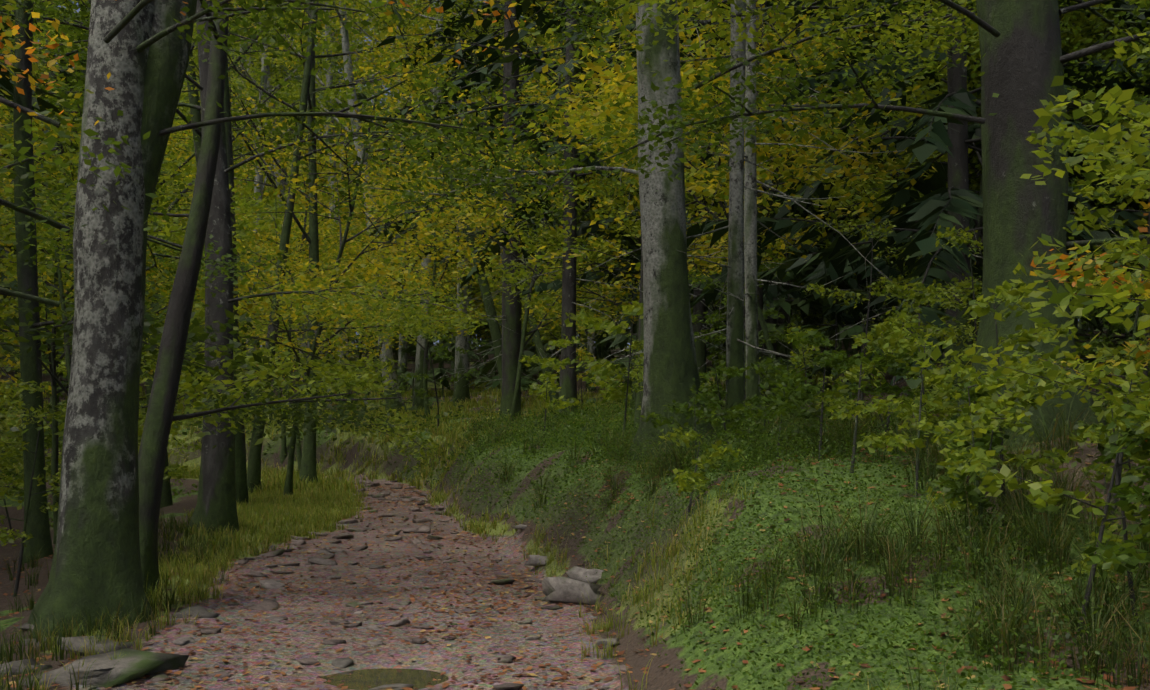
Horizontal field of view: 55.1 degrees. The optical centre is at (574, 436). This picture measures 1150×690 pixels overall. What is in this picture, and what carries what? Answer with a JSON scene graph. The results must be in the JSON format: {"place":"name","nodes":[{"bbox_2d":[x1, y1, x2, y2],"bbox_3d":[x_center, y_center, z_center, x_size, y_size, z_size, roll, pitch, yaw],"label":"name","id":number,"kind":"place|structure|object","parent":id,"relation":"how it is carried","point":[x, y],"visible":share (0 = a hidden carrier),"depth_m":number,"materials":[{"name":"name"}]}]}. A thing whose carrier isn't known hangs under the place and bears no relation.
{"place":"outdoors","nodes":[
{"label":"outdoors","id":0,"kind":"place"},
{"bbox_2d":[38,0,1078,346],"label":"sky","id":1,"kind":"structure","parent":0,"point":[369,0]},
{"bbox_2d":[0,330,1149,689],"bbox_3d":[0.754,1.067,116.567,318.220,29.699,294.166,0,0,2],"label":"ground","id":2,"kind":"structure","parent":0,"point":[306,638],"depth_m":8.97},
{"bbox_2d":[0,480,628,689],"bbox_3d":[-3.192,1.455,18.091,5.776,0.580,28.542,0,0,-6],"label":"stones","id":3,"kind":"object","parent":2,"relation":"on","point":[132,664],"visible":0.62,"depth_m":9.17,"materials":[{"name":"stone"}]},
{"bbox_2d":[319,668,448,689],"bbox_3d":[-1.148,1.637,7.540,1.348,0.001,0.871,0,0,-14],"label":"puddle","id":4,"kind":"object","parent":2,"relation":"on","point":[417,678],"visible":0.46,"depth_m":7.47,"materials":[{"name":"green liquid"}]},
{"bbox_2d":[0,0,1149,644],"bbox_3d":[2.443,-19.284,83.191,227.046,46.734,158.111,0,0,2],"label":"trees","id":5,"kind":"object","parent":2,"relation":"on","point":[114,496],"visible":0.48,"depth_m":12.93,"materials":[{"name":"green plant"}]},
{"bbox_2d":[0,0,1149,689],"bbox_3d":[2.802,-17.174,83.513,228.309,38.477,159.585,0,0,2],"label":"foliage","id":6,"kind":"object","parent":5,"relation":"attached to","point":[1046,488],"visible":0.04,"depth_m":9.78,"materials":[{"name":"green plant"}]},
{"bbox_2d":[0,350,1149,689],"bbox_3d":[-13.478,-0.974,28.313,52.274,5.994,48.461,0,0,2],"label":"grass","id":7,"kind":"structure","parent":2,"relation":"on","point":[322,492],"depth_m":8.38,"materials":[{"name":"green plant"}]},
{"bbox_2d":[0,0,1149,468],"bbox_3d":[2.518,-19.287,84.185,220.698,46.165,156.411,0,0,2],"label":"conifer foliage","id":8,"kind":"object","parent":2,"relation":"on","point":[834,260],"visible":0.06,"depth_m":22.03,"materials":[{"name":"green plant"}]},
{"bbox_2d":[0,0,1149,404],"bbox_3d":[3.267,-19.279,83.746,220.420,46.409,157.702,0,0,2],"label":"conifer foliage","id":9,"kind":"object","parent":2,"relation":"on","point":[924,152],"visible":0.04,"depth_m":22.87,"materials":[{"name":"green plant"}]},
{"bbox_2d":[0,414,1149,689],"bbox_3d":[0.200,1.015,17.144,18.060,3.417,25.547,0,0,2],"label":"fallen leaves","id":10,"kind":"object","parent":2,"relation":"on","point":[598,664],"visible":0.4,"depth_m":9.37,"materials":[{"name":"brown plant"}]}
]}

